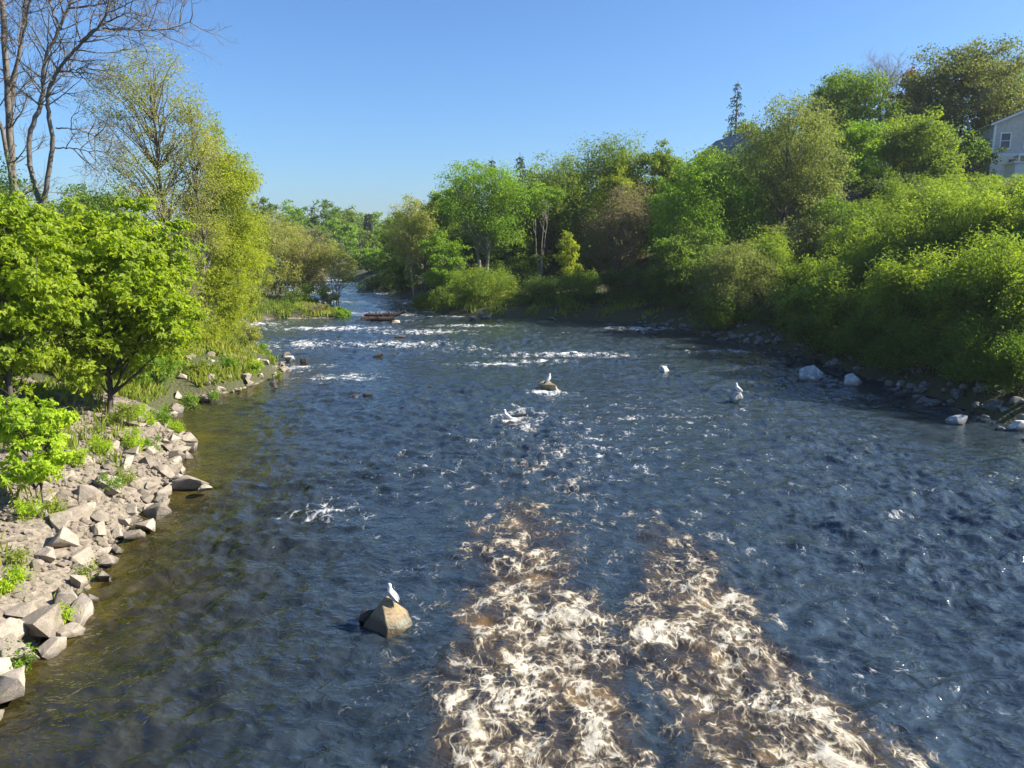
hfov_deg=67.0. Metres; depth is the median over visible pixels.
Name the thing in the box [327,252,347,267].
broadleaf tree
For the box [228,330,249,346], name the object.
weed plant
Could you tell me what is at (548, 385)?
boulder
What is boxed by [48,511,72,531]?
boulder
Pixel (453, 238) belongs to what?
broadleaf tree
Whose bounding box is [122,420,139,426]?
boulder
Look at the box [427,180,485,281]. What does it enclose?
broadleaf tree
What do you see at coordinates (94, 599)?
boulder
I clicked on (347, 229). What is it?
broadleaf tree
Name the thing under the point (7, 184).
broadleaf tree
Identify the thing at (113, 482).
weed plant
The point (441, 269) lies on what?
broadleaf tree
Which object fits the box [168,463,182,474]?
boulder
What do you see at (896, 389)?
boulder
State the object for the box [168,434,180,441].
boulder
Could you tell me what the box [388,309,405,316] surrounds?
driftwood log
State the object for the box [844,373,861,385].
boulder
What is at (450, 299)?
willow shrub
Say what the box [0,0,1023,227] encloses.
sky
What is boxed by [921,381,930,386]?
boulder
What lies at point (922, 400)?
boulder
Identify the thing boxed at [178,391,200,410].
weed plant
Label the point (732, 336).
boulder
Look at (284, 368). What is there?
boulder
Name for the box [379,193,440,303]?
birch tree
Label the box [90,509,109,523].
boulder
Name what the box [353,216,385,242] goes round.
broadleaf tree
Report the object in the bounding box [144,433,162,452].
weed plant
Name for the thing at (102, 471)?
boulder
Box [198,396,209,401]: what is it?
boulder
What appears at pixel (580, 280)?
leafy shrub
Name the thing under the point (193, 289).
twiggy shrub
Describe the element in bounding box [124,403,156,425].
weed plant
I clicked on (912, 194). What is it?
willow shrub
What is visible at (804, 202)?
broadleaf tree
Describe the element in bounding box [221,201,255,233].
broadleaf tree
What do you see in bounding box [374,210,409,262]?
broadleaf tree
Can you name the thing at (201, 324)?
leafy shrub
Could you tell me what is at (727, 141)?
house
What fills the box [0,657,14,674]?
boulder
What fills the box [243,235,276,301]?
tree
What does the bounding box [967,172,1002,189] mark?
willow shrub
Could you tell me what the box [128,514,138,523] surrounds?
boulder
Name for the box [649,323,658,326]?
boulder
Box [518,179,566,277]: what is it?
flat topped tree
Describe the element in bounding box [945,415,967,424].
boulder
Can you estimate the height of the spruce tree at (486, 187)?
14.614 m
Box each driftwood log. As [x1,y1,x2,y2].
[358,315,378,320]
[361,314,394,321]
[364,309,399,316]
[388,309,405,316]
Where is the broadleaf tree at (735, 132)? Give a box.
[722,118,774,138]
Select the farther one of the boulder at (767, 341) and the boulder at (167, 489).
the boulder at (767, 341)
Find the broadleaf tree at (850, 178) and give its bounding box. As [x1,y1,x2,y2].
[841,162,871,189]
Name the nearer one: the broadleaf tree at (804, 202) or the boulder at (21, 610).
the boulder at (21, 610)
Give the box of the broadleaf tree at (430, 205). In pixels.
[400,200,453,275]
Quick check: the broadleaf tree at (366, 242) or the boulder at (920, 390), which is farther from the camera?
the broadleaf tree at (366, 242)
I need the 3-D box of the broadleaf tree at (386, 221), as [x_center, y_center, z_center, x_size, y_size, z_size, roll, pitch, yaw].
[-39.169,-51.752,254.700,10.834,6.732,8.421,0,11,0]
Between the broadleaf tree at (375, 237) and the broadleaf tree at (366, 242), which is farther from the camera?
the broadleaf tree at (375, 237)
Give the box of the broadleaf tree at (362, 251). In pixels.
[359,247,383,255]
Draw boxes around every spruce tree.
[363,214,373,248]
[475,160,498,263]
[513,157,530,271]
[725,84,744,134]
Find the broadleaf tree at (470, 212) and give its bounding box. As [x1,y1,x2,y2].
[454,188,486,238]
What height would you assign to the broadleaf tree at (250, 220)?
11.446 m
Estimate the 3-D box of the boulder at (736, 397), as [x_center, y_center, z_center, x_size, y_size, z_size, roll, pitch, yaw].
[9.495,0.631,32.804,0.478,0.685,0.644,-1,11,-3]
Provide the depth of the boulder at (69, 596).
14.46 m
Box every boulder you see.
[0,537,10,544]
[0,573,10,586]
[0,617,27,638]
[0,633,39,663]
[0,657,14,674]
[0,666,24,703]
[0,709,4,720]
[4,600,36,618]
[7,581,26,599]
[21,604,64,637]
[22,453,32,462]
[23,529,40,535]
[28,559,44,571]
[33,546,55,562]
[35,505,48,518]
[37,636,66,658]
[39,492,56,504]
[44,474,58,484]
[47,526,79,546]
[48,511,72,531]
[53,587,65,599]
[54,392,67,401]
[54,588,76,609]
[56,491,67,501]
[56,622,85,638]
[58,502,76,511]
[63,470,76,478]
[65,504,94,519]
[67,593,94,625]
[68,546,95,567]
[70,575,89,588]
[74,484,102,502]
[83,455,94,464]
[85,502,95,507]
[86,594,98,604]
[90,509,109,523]
[90,520,106,535]
[93,475,121,494]
[95,570,109,581]
[96,547,111,555]
[96,553,119,567]
[98,469,109,474]
[102,434,114,441]
[102,462,114,469]
[110,544,123,553]
[111,440,119,449]
[111,498,124,504]
[111,526,123,537]
[118,517,131,526]
[121,455,134,468]
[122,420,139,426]
[123,445,139,456]
[123,529,145,539]
[125,504,136,515]
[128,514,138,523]
[134,518,155,531]
[135,430,146,435]
[140,457,157,468]
[140,494,153,503]
[142,503,153,512]
[143,502,171,519]
[145,427,156,435]
[145,446,156,455]
[145,455,156,462]
[145,481,158,489]
[151,422,160,427]
[152,464,174,479]
[154,484,171,496]
[154,493,167,502]
[161,438,169,443]
[161,444,172,449]
[161,498,169,505]
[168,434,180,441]
[168,450,185,461]
[168,456,181,463]
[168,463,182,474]
[169,462,185,474]
[170,441,180,446]
[171,403,183,412]
[171,473,183,479]
[171,475,208,490]
[173,445,190,451]
[174,391,181,398]
[178,373,186,378]
[181,433,198,442]
[183,451,192,458]
[184,443,197,451]
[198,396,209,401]
[198,484,212,490]
[204,373,214,380]
[241,373,251,380]
[260,359,268,365]
[269,382,278,387]
[279,366,288,371]
[281,352,290,356]
[284,355,294,361]
[300,358,306,362]
[359,609,373,623]
[362,392,372,396]
[363,596,412,637]
[373,352,382,357]
[392,320,399,323]
[394,335,405,338]
[503,421,515,424]
[513,413,527,416]
[538,380,557,389]
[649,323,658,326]
[658,366,668,372]
[717,337,728,340]
[728,334,737,339]
[729,392,743,403]
[743,337,751,343]
[764,339,770,344]
[773,335,783,341]
[799,365,822,382]
[825,360,837,366]
[832,358,840,364]
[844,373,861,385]
[884,380,895,386]
[887,387,899,392]
[894,389,907,393]
[912,394,920,398]
[913,386,927,393]
[915,396,930,403]
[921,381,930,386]
[930,399,941,405]
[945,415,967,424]
[950,388,963,399]
[975,382,989,391]
[980,399,1000,410]
[995,426,1006,430]
[1006,420,1023,431]
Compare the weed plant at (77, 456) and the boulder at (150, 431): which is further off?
the boulder at (150, 431)
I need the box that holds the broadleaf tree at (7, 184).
[0,143,63,293]
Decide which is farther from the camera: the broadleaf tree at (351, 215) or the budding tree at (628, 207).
the broadleaf tree at (351, 215)
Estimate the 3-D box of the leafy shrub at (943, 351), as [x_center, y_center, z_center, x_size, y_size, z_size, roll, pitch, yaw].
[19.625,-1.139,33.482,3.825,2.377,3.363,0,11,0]
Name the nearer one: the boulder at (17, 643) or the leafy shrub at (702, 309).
the boulder at (17, 643)
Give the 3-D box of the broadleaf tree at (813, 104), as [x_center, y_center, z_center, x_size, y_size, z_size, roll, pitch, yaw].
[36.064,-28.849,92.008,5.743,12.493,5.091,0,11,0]
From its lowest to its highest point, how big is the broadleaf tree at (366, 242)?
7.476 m
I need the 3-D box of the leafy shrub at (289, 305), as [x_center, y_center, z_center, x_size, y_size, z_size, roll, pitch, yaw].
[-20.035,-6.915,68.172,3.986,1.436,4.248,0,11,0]
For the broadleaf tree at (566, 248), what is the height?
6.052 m
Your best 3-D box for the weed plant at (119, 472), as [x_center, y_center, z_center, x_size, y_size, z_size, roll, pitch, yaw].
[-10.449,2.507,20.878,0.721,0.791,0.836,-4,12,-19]
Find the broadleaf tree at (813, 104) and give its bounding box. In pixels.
[798,88,837,136]
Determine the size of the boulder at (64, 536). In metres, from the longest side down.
1.072 x 0.556 x 0.499 m
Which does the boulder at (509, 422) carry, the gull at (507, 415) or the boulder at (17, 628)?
the gull at (507, 415)
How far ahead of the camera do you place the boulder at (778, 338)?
48.54 m
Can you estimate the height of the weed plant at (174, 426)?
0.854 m
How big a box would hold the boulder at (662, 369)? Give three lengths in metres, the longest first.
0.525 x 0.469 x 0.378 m
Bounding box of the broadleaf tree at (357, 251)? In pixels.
[351,247,375,259]
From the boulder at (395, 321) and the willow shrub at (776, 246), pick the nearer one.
the willow shrub at (776, 246)
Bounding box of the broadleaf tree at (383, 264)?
[374,230,409,272]
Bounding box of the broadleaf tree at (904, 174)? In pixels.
[879,165,932,183]
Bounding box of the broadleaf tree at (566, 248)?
[553,230,583,289]
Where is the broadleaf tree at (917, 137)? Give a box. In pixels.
[861,105,973,184]
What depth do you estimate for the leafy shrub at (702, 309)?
57.70 m
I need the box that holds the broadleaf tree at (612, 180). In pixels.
[572,166,653,242]
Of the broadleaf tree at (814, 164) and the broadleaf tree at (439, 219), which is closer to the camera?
the broadleaf tree at (814, 164)
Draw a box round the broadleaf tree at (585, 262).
[567,239,625,274]
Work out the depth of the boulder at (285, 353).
45.17 m
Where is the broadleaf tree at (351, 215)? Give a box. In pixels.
[333,205,372,247]
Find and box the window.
[999,132,1011,148]
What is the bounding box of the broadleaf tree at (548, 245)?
[511,223,570,278]
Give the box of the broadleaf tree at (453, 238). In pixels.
[435,224,483,285]
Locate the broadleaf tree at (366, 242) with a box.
[340,227,374,250]
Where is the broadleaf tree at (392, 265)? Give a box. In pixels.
[377,216,421,288]
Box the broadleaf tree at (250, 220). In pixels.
[233,212,263,232]
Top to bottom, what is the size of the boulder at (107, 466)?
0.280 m
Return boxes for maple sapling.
[0,391,80,503]
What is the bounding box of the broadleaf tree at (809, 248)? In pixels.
[756,215,835,264]
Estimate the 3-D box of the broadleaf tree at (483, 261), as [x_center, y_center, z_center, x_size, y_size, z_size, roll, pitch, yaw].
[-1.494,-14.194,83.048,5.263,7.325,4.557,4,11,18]
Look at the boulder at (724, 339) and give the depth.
52.21 m
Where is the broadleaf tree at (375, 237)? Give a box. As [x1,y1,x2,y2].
[369,224,380,246]
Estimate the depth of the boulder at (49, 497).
18.18 m
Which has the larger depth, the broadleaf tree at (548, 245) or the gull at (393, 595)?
the broadleaf tree at (548, 245)
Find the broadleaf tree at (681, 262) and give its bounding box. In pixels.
[646,217,731,301]
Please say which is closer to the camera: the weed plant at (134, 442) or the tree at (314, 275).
the weed plant at (134, 442)
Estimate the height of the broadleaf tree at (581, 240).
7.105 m
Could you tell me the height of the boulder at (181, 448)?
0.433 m
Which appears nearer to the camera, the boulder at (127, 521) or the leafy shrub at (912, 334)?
the boulder at (127, 521)
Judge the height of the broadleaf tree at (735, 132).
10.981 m
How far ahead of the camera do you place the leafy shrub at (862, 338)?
39.53 m
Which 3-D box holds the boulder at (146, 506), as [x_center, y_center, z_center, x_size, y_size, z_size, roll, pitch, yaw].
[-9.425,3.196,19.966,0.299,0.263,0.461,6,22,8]
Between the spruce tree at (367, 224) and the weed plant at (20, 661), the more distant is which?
the spruce tree at (367, 224)
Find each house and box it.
[703,132,776,191]
[964,109,1023,181]
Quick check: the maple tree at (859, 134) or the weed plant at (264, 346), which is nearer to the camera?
the weed plant at (264, 346)
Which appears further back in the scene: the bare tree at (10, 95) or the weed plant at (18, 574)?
the bare tree at (10, 95)
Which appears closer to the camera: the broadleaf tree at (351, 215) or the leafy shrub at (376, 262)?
the leafy shrub at (376, 262)
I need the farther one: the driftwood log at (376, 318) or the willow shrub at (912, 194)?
the driftwood log at (376, 318)
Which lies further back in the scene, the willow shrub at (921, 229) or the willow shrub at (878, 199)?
the willow shrub at (878, 199)
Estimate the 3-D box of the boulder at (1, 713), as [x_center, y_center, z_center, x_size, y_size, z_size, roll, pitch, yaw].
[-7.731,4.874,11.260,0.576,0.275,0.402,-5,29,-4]
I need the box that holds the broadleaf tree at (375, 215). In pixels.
[357,211,393,229]
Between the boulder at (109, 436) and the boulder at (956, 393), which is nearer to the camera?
the boulder at (109, 436)
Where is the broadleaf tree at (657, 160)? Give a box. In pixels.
[630,138,692,225]
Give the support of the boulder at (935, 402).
in the river water
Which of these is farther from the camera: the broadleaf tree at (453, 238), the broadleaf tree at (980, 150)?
the broadleaf tree at (453, 238)
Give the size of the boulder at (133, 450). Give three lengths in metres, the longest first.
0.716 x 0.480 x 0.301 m
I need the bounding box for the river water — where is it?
[0,251,1023,767]
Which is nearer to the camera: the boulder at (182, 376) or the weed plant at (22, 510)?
the weed plant at (22, 510)
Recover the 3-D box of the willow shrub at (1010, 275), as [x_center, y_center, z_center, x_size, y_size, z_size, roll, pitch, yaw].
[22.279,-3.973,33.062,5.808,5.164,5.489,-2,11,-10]
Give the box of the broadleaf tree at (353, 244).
[336,240,359,259]
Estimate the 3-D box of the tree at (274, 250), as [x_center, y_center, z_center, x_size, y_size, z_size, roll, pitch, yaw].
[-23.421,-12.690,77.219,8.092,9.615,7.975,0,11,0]
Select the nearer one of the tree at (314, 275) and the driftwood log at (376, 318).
the driftwood log at (376, 318)
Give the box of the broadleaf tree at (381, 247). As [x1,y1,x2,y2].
[376,244,391,258]
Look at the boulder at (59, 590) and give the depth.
14.74 m
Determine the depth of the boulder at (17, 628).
13.11 m
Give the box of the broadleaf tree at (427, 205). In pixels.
[416,191,444,212]
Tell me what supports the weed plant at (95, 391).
on the ground at (630, 314)
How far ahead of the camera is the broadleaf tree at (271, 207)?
195.06 m
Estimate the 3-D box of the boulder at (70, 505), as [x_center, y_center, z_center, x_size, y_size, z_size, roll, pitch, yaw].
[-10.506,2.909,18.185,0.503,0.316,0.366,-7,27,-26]
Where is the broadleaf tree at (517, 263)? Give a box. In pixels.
[482,229,550,283]
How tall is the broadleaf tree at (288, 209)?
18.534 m
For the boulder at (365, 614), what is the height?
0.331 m
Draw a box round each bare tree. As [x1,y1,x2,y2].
[0,0,89,212]
[0,0,235,345]
[854,43,914,117]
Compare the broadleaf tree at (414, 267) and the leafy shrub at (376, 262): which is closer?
the broadleaf tree at (414, 267)
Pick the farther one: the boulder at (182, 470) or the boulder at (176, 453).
the boulder at (176, 453)
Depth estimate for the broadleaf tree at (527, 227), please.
85.53 m
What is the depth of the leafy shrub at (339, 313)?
66.45 m
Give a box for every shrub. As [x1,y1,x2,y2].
[117,347,186,385]
[142,330,204,364]
[168,249,218,325]
[174,305,220,340]
[188,312,243,344]
[230,320,262,345]
[259,299,303,312]
[280,280,321,303]
[304,302,329,313]
[314,285,340,303]
[333,307,351,317]
[353,256,379,271]
[354,266,393,291]
[372,259,387,275]
[386,263,417,291]
[412,291,438,310]
[429,281,471,310]
[448,262,526,300]
[495,293,536,304]
[516,273,567,297]
[532,292,577,305]
[551,263,604,298]
[568,290,609,303]
[639,257,685,296]
[685,292,745,330]
[687,233,783,320]
[692,302,724,313]
[724,305,762,321]
[735,227,807,286]
[763,244,865,308]
[771,285,821,338]
[784,309,848,354]
[796,259,881,348]
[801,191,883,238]
[810,222,881,261]
[817,214,910,300]
[826,308,896,367]
[830,191,891,225]
[838,203,918,250]
[852,242,951,342]
[857,328,935,374]
[865,180,987,280]
[869,173,966,219]
[875,311,983,374]
[879,176,926,213]
[911,221,1023,335]
[911,331,994,383]
[913,170,969,190]
[930,175,1023,267]
[935,311,1023,384]
[939,174,1008,206]
[954,230,1023,337]
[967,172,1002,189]
[973,330,1023,399]
[979,179,1023,195]
[998,172,1023,190]
[999,182,1023,262]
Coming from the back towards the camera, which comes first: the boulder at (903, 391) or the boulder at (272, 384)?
the boulder at (272, 384)
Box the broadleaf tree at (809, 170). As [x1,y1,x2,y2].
[718,88,865,235]
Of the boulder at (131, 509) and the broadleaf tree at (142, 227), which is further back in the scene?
the broadleaf tree at (142, 227)
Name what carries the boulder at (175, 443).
on the ground at (630, 314)
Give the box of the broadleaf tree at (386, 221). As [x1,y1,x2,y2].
[380,216,395,225]
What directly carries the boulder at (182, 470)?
on the ground at (630, 314)
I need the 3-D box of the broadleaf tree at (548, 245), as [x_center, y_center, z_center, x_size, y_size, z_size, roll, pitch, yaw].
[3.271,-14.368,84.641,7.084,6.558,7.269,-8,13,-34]
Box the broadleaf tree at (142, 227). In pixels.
[107,215,177,264]
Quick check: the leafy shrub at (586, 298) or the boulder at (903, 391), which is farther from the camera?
the leafy shrub at (586, 298)
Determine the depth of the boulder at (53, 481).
19.39 m
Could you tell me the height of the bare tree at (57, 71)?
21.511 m
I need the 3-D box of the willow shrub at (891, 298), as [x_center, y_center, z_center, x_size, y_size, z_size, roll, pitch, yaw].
[20.012,-4.305,38.852,5.446,5.624,5.312,5,12,24]
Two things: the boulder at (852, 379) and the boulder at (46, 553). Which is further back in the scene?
the boulder at (852, 379)
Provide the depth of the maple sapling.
17.36 m
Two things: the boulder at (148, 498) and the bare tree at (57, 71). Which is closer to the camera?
the boulder at (148, 498)
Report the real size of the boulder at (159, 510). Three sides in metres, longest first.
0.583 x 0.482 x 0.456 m
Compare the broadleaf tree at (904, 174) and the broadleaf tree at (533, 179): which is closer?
the broadleaf tree at (904, 174)
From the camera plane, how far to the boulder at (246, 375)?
36.71 m
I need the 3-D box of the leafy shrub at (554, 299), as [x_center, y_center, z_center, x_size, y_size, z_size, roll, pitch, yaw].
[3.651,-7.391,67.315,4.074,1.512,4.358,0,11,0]
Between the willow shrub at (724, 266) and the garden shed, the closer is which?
the willow shrub at (724, 266)
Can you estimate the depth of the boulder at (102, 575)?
15.92 m
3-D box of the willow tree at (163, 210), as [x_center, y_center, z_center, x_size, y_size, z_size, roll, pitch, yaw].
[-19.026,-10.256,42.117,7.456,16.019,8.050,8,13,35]
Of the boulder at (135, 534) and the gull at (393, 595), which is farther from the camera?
the boulder at (135, 534)
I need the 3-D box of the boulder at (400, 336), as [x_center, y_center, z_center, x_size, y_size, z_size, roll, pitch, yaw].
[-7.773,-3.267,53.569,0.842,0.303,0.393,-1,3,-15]
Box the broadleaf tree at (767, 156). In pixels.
[737,132,821,184]
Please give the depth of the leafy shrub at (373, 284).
96.43 m
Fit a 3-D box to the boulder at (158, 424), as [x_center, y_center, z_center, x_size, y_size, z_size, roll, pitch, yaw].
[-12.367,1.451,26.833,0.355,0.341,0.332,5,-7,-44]
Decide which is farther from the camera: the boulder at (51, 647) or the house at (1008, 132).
the house at (1008, 132)
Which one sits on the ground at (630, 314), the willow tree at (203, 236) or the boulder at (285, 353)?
the willow tree at (203, 236)
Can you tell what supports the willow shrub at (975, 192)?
on the ground at (630, 314)
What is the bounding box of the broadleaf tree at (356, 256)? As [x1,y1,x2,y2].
[344,251,366,263]
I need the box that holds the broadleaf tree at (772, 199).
[743,180,783,209]
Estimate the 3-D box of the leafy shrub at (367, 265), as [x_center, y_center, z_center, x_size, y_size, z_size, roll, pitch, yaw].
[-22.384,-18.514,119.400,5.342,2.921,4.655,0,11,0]
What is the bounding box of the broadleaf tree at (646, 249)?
[614,203,677,257]
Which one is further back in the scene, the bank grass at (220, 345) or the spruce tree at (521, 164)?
the spruce tree at (521, 164)
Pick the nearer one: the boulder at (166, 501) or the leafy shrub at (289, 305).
the boulder at (166, 501)
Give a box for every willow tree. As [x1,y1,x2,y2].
[66,38,239,254]
[149,77,235,324]
[168,111,270,314]
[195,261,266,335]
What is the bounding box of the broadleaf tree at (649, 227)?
[644,183,702,247]
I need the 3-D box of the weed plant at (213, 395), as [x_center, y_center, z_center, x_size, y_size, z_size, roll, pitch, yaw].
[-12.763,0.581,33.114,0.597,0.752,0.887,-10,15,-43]
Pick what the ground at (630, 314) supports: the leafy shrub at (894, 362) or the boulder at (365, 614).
the leafy shrub at (894, 362)
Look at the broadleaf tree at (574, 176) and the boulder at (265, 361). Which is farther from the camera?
the broadleaf tree at (574, 176)
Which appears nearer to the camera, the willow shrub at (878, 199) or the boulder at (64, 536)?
the boulder at (64, 536)
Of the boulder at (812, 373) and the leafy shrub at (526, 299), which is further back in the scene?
the leafy shrub at (526, 299)
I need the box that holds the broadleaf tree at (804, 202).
[778,177,849,232]
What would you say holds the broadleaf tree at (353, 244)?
on the ground at (630, 314)
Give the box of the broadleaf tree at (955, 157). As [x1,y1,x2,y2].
[905,144,975,169]
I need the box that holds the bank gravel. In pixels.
[0,376,187,643]
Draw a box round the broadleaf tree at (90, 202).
[50,181,133,238]
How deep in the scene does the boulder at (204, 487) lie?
20.96 m
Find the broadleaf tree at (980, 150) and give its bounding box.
[943,125,1006,181]
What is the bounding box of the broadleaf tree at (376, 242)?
[372,240,380,250]
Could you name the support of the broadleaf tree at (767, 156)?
on the ground at (630, 314)
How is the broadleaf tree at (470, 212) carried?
on the ground at (630, 314)
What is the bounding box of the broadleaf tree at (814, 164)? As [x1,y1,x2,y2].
[782,155,833,189]
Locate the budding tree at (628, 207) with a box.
[579,178,663,273]
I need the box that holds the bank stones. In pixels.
[630,312,1023,440]
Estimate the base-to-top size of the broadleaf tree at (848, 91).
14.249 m
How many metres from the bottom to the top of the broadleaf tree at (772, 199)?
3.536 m
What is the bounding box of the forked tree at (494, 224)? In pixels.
[433,158,540,289]
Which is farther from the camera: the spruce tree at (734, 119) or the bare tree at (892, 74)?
the spruce tree at (734, 119)
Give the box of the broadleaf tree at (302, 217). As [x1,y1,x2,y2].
[278,213,318,248]
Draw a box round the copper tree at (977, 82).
[887,30,1023,163]
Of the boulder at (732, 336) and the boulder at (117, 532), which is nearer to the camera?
the boulder at (117, 532)
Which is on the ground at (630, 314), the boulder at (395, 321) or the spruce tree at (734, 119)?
the spruce tree at (734, 119)
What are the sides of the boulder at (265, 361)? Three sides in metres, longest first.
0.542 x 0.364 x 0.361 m
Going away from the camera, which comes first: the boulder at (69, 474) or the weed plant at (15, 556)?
the weed plant at (15, 556)
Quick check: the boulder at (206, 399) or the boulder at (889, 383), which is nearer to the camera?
the boulder at (206, 399)
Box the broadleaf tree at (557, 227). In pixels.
[533,178,586,273]
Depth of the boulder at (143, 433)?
24.93 m
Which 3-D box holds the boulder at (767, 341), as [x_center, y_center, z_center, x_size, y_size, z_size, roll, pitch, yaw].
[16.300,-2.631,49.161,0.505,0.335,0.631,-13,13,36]
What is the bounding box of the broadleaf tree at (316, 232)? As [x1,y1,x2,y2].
[301,228,336,266]
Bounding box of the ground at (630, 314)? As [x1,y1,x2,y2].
[0,178,1023,666]
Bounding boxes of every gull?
[387,583,399,603]
[504,409,512,419]
[544,374,550,382]
[735,383,743,392]
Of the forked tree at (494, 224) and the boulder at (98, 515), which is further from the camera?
the forked tree at (494, 224)
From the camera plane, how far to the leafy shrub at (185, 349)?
35.84 m
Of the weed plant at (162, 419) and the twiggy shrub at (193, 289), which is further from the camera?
the twiggy shrub at (193, 289)
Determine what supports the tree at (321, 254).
on the ground at (630, 314)
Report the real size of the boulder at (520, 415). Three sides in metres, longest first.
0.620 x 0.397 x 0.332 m
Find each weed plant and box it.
[0,563,38,595]
[1,544,33,567]
[2,638,38,673]
[9,497,46,521]
[38,498,67,517]
[54,594,80,624]
[62,444,92,467]
[69,557,100,581]
[76,373,106,398]
[86,429,115,454]
[96,471,129,494]
[102,400,141,425]
[111,463,137,484]
[120,424,146,450]
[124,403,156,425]
[140,402,172,425]
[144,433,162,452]
[165,418,185,433]
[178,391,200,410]
[190,354,218,372]
[208,390,221,401]
[217,355,239,370]
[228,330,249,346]
[246,359,264,374]
[258,341,270,354]
[270,370,284,379]
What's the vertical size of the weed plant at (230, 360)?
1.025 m
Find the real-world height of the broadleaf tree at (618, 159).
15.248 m
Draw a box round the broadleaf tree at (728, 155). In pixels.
[687,143,762,194]
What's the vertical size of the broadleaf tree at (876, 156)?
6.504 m
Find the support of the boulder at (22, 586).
on the ground at (630, 314)
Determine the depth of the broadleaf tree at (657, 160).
79.25 m
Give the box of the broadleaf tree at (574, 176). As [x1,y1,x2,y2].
[544,163,594,196]
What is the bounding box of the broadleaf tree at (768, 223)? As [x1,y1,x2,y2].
[722,203,789,249]
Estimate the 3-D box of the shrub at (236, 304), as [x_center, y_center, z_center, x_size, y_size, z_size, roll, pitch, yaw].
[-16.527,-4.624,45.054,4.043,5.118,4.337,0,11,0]
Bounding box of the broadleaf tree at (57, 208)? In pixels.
[0,178,81,224]
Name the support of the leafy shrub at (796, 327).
on the ground at (630, 314)
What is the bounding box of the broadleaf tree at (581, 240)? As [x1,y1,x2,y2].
[568,204,631,255]
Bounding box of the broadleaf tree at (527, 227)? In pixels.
[479,178,532,273]
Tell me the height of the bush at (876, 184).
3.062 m
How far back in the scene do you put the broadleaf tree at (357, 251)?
149.57 m
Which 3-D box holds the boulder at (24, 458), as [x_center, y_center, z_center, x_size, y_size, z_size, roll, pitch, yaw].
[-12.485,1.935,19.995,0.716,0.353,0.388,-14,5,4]
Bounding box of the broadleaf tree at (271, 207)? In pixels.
[250,197,282,247]
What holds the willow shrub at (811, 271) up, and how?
on the ground at (630, 314)
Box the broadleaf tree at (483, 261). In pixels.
[473,224,524,273]
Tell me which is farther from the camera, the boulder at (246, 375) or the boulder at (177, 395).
the boulder at (246, 375)
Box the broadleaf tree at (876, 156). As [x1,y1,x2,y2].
[851,131,904,182]
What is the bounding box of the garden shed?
[1002,161,1023,177]
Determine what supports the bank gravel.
on the ground at (630, 314)
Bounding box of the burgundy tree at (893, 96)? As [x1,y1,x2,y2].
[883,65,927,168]
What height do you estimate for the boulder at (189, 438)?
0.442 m
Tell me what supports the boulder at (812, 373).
in the river water
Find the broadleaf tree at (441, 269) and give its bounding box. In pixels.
[417,224,474,292]
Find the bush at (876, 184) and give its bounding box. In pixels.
[853,172,919,202]
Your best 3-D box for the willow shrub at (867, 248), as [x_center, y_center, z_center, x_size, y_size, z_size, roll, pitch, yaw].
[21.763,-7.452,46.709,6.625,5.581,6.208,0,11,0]
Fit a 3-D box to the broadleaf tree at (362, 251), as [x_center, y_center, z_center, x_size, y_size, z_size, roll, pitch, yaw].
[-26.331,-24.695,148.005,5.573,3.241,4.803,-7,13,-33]
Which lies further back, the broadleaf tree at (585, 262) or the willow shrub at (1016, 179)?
the broadleaf tree at (585, 262)
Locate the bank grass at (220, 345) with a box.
[0,288,681,565]
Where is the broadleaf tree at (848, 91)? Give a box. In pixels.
[791,63,911,163]
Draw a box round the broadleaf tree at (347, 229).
[316,217,357,252]
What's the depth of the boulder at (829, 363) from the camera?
41.87 m
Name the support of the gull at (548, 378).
on the boulder at (548, 385)
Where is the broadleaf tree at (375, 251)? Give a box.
[365,246,390,264]
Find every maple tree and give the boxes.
[0,190,105,404]
[23,192,211,411]
[639,142,773,278]
[810,118,894,202]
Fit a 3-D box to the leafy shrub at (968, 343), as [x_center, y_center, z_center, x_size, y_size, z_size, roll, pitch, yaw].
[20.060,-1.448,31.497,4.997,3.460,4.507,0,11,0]
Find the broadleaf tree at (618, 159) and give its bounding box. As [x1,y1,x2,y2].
[511,128,656,271]
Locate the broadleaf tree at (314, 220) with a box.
[298,199,348,241]
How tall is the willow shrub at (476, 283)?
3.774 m
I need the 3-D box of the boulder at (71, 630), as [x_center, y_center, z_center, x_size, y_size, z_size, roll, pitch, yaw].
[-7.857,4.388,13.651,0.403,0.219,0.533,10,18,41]
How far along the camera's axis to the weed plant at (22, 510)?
17.04 m
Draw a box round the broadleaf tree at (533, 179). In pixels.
[525,171,545,203]
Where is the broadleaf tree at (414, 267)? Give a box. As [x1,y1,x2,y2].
[398,210,454,290]
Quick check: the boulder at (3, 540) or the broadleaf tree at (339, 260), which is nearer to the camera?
the boulder at (3, 540)
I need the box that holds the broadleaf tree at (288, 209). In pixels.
[272,199,306,237]
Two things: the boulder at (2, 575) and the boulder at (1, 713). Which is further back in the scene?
the boulder at (2, 575)
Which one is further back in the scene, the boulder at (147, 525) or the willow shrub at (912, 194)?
the willow shrub at (912, 194)
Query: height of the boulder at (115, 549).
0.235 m
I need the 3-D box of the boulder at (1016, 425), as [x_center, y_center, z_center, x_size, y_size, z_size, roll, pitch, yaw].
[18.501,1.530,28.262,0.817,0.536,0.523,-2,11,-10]
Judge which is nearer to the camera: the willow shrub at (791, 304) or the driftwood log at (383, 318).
the willow shrub at (791, 304)

